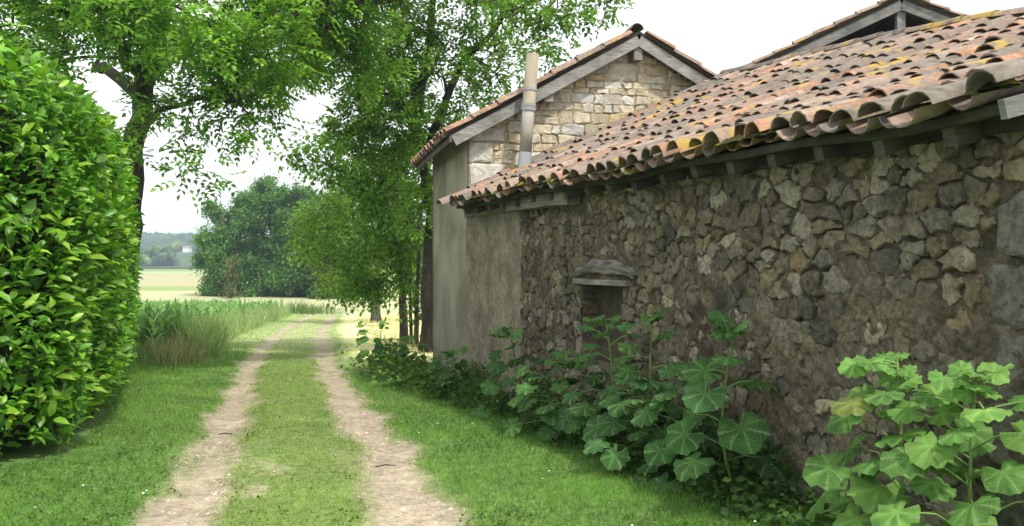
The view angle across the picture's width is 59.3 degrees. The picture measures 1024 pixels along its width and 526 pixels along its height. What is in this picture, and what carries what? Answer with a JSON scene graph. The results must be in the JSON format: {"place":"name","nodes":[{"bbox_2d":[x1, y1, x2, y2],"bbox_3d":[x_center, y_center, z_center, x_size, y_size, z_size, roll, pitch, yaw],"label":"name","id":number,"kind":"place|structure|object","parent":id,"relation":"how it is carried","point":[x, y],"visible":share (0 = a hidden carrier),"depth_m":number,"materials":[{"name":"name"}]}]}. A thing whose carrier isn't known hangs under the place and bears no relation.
{"place":"outdoors","nodes":[
{"label":"outdoors","id":0,"kind":"place"},
{"bbox_2d":[137,300,292,356],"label":"tall grass","id":1,"kind":"structure","parent":0,"point":[227,330],"depth_m":24.63,"materials":[{"name":"green plant"}]},
{"bbox_2d":[139,250,421,267],"bbox_3d":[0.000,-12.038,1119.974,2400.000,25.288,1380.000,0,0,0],"label":"hills","id":2,"kind":"structure","parent":0,"point":[182,257],"depth_m":611.55,"materials":[{"name":"green plant"}]},
{"bbox_2d":[182,246,191,251],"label":"distant house","id":3,"kind":"structure","parent":2,"relation":"on","point":[187,248],"depth_m":712.02,"materials":[{"name":"ceramic"}]},
{"bbox_2d":[140,231,358,256],"bbox_3d":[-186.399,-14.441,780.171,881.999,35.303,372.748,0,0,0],"label":"wood","id":4,"kind":"object","parent":2,"relation":"on","point":[150,240],"visible":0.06,"depth_m":769.26,"materials":[{"name":"green plant"}]},
{"bbox_2d":[357,312,423,353],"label":"verge grass","id":5,"kind":"structure","parent":0,"point":[388,330],"depth_m":32.52,"materials":[{"name":"plant"}]},
{"bbox_2d":[0,268,788,525],"bbox_3d":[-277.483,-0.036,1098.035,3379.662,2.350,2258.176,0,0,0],"label":"ground","id":6,"kind":"structure","parent":0,"point":[157,284],"depth_m":7.40,"materials":[{"name":"green plant"}]},
{"bbox_2d":[0,36,145,454],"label":"laurel hedge","id":7,"kind":"object","parent":6,"relation":"on","point":[70,256],"visible":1,"depth_m":7.26,"materials":[{"name":"green plant"}]},
{"bbox_2d":[134,328,213,369],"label":"dry grass","id":8,"kind":"structure","parent":6,"relation":"on","point":[172,354],"depth_m":17.46,"materials":[{"name":"green plant"}]},
{"bbox_2d":[127,332,254,373],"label":"rank grass","id":9,"kind":"structure","parent":6,"relation":"on","point":[139,350],"depth_m":17.39,"materials":[{"name":"green plant"}]},
{"bbox_2d":[133,297,284,350],"bbox_3d":[-17.137,2.159,44.444,20.808,2.851,55.161,0,0,-31],"label":"maize crop","id":10,"kind":"object","parent":6,"relation":"on","point":[157,327],"visible":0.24,"depth_m":23.85,"materials":[{"name":"green plant"}]},
{"bbox_2d":[0,0,419,261],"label":"walnut tree","id":11,"kind":"object","parent":6,"relation":"on","point":[312,35],"visible":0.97,"depth_m":14.16,"materials":[{"name":"green plant"}]},
{"bbox_2d":[185,193,266,296],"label":"dark tree","id":12,"kind":"object","parent":6,"relation":"on","point":[223,241],"visible":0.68,"depth_m":97.03,"materials":[{"name":"green plant"}]},
{"bbox_2d":[212,252,247,298],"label":"russet bush","id":13,"kind":"object","parent":6,"relation":"on","point":[228,294],"visible":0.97,"depth_m":91.88,"materials":[{"name":"green plant"}]},
{"bbox_2d":[218,168,297,296],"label":"dark tree","id":14,"kind":"object","parent":6,"relation":"on","point":[258,199],"visible":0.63,"depth_m":97.95,"materials":[{"name":"green plant"}]},
{"bbox_2d":[139,239,412,266],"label":"distant trees","id":15,"kind":"object","parent":6,"relation":"on","point":[161,255],"visible":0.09,"depth_m":471.38,"materials":[{"name":"green plant"}]},
{"bbox_2d":[263,178,317,297],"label":"dark tree","id":16,"kind":"object","parent":6,"relation":"on","point":[290,284],"visible":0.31,"depth_m":95.58,"materials":[{"name":"green plant"}]},
{"bbox_2d":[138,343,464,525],"bbox_3d":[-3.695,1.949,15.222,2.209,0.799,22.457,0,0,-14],"label":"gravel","id":17,"kind":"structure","parent":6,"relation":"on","point":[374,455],"depth_m":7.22,"materials":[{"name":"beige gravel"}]},
{"bbox_2d":[279,299,353,314],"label":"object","id":18,"kind":"object","parent":6,"relation":"on","point":[300,309],"visible":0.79,"depth_m":64.53,"materials":[{"name":"green plant"}]},
{"bbox_2d":[290,186,375,298],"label":"dark tree","id":19,"kind":"object","parent":6,"relation":"on","point":[309,283],"visible":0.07,"depth_m":92.45,"materials":[{"name":"green plant"}]},
{"bbox_2d":[280,155,424,322],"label":"field maple","id":20,"kind":"object","parent":6,"relation":"on","point":[324,271],"visible":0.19,"depth_m":41.95,"materials":[{"name":"green plant"}]},
{"bbox_2d":[274,114,432,343],"bbox_3d":[-3.563,-0.791,24.054,5.204,6.017,4.178,0,0,0],"label":"lime green tree","id":21,"kind":"object","parent":6,"relation":"on","point":[366,284],"visible":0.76,"depth_m":23.44,"materials":[{"name":"green plant"}]},
{"bbox_2d":[355,320,389,360],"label":"hollyhock","id":22,"kind":"object","parent":6,"relation":"on","point":[362,340],"visible":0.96,"depth_m":18.29,"materials":[{"name":"green plant"}]},
{"bbox_2d":[0,355,757,525],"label":"clover","id":23,"kind":"object","parent":6,"relation":"on","point":[121,510],"visible":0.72,"depth_m":6.48,"materials":[{"name":"green plant"}]},
{"bbox_2d":[370,335,414,363],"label":"hollyhock","id":24,"kind":"object","parent":6,"relation":"on","point":[377,341],"visible":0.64,"depth_m":16.83,"materials":[{"name":"green plant"}]},
{"bbox_2d":[372,222,423,344],"bbox_3d":[-2.823,0.576,23.041,1.508,3.223,1.298,0,0,0],"label":"sapling","id":25,"kind":"object","parent":6,"relation":"on","point":[410,294],"visible":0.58,"depth_m":23.06,"materials":[{"name":"green plant"}]},
{"bbox_2d":[340,336,461,390],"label":"corner weeds","id":26,"kind":"object","parent":6,"relation":"on","point":[416,369],"visible":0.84,"depth_m":13.99,"materials":[{"name":"green plant"}]},
{"bbox_2d":[394,219,424,346],"bbox_3d":[-2.297,0.497,22.449,1.416,3.333,1.738,0,0,0],"label":"sapling","id":27,"kind":"object","parent":6,"relation":"on","point":[417,283],"visible":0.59,"depth_m":22.46,"materials":[{"name":"green plant"}]},
{"bbox_2d":[0,313,819,525],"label":"grass","id":28,"kind":"structure","parent":6,"relation":"on","point":[434,434],"depth_m":7.18,"materials":[{"name":"green plant"}]},
{"bbox_2d":[394,342,429,373],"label":"hollyhock","id":29,"kind":"object","parent":6,"relation":"on","point":[420,347],"visible":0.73,"depth_m":15.07,"materials":[{"name":"green plant"}]},
{"bbox_2d":[424,346,479,398],"bbox_3d":[-0.769,1.377,11.358,0.645,0.667,0.670,0,0,-15],"label":"hollyhock","id":30,"kind":"object","parent":6,"relation":"on","point":[446,377],"visible":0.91,"depth_m":11.29,"materials":[{"name":"green plant"}]},
{"bbox_2d":[312,0,635,352],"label":"ash tree","id":31,"kind":"object","parent":6,"relation":"on","point":[407,146],"visible":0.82,"depth_m":18.91,"materials":[{"name":"green plant"}]},
{"bbox_2d":[471,326,550,419],"bbox_3d":[0.047,1.178,9.569,0.849,1.008,0.671,0,0,25],"label":"hollyhock","id":32,"kind":"object","parent":6,"relation":"on","point":[488,385],"visible":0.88,"depth_m":9.50,"materials":[{"name":"green plant"}]},
{"bbox_2d":[502,350,608,440],"bbox_3d":[0.388,1.190,8.182,0.951,0.788,1.037,0,0,0],"label":"hollyhock","id":33,"kind":"object","parent":6,"relation":"on","point":[521,400],"visible":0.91,"depth_m":8.07,"materials":[{"name":"green plant"}]},
{"bbox_2d":[410,23,717,384],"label":"gabled stone house","id":34,"kind":"structure","parent":6,"relation":"on","point":[631,68],"depth_m":12.56,"materials":[{"name":"stone"}]},
{"bbox_2d":[553,314,659,438],"bbox_3d":[0.773,1.013,7.505,0.790,1.173,0.826,0,0,-28],"label":"hollyhock","id":35,"kind":"object","parent":6,"relation":"on","point":[567,422],"visible":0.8,"depth_m":7.45,"materials":[{"name":"green plant"}]},
{"bbox_2d":[581,302,687,447],"bbox_3d":[1.025,0.924,6.912,0.717,1.257,0.807,0,0,-37],"label":"hollyhock","id":36,"kind":"object","parent":6,"relation":"on","point":[591,430],"visible":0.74,"depth_m":6.83,"materials":[{"name":"green plant"}]},
{"bbox_2d":[419,359,860,525],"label":"wall weeds","id":37,"kind":"object","parent":6,"relation":"on","point":[767,501],"depth_m":6.03,"materials":[{"name":"green plant"}]},
{"bbox_2d":[583,374,720,487],"bbox_3d":[0.987,1.249,6.739,0.933,0.858,1.017,0,0,-36],"label":"hollyhock","id":38,"kind":"object","parent":6,"relation":"on","point":[618,405],"visible":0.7,"depth_m":6.58,"materials":[{"name":"green plant"}]},
{"bbox_2d":[631,365,755,494],"bbox_3d":[1.228,1.165,6.246,0.751,0.910,0.747,0,0,-42],"label":"hollyhock","id":39,"kind":"object","parent":6,"relation":"on","point":[657,454],"visible":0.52,"depth_m":6.14,"materials":[{"name":"green plant"}]},
{"bbox_2d":[664,310,791,485],"bbox_3d":[1.429,0.930,5.832,0.851,1.244,0.646,0,0,0],"label":"hollyhock","id":40,"kind":"object","parent":6,"relation":"on","point":[748,434],"visible":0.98,"depth_m":5.78,"materials":[{"name":"green plant"}]},
{"bbox_2d":[436,7,1023,525],"label":"stone building","id":41,"kind":"structure","parent":6,"relation":"on","point":[816,217],"depth_m":6.02,"materials":[{"name":"stone"}]},
{"bbox_2d":[569,259,637,379],"bbox_3d":[0.931,0.509,8.369,0.329,1.101,1.300,0,0,-21],"label":"blocked window","id":42,"kind":"structure","parent":41,"relation":"in","point":[607,294],"depth_m":8.57,"materials":[{"name":"stone"}]},
{"bbox_2d":[802,351,997,525],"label":"hollyhock","id":43,"kind":"object","parent":6,"relation":"on","point":[870,492],"visible":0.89,"depth_m":4.34,"materials":[{"name":"green plant"}]},
{"bbox_2d":[862,360,1023,525],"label":"hollyhock","id":44,"kind":"object","parent":6,"relation":"on","point":[919,456],"visible":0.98,"depth_m":3.95,"materials":[{"name":"green plant"}]},
{"bbox_2d":[0,0,1023,234],"label":"sky","id":45,"kind":"structure","parent":0,"point":[721,35],"materials":[{"name":"white"}]},
{"bbox_2d":[742,0,967,65],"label":"gabled barn","id":46,"kind":"structure","parent":0,"point":[884,15],"depth_m":16.66,"materials":[{"name":"wood"}]}
]}

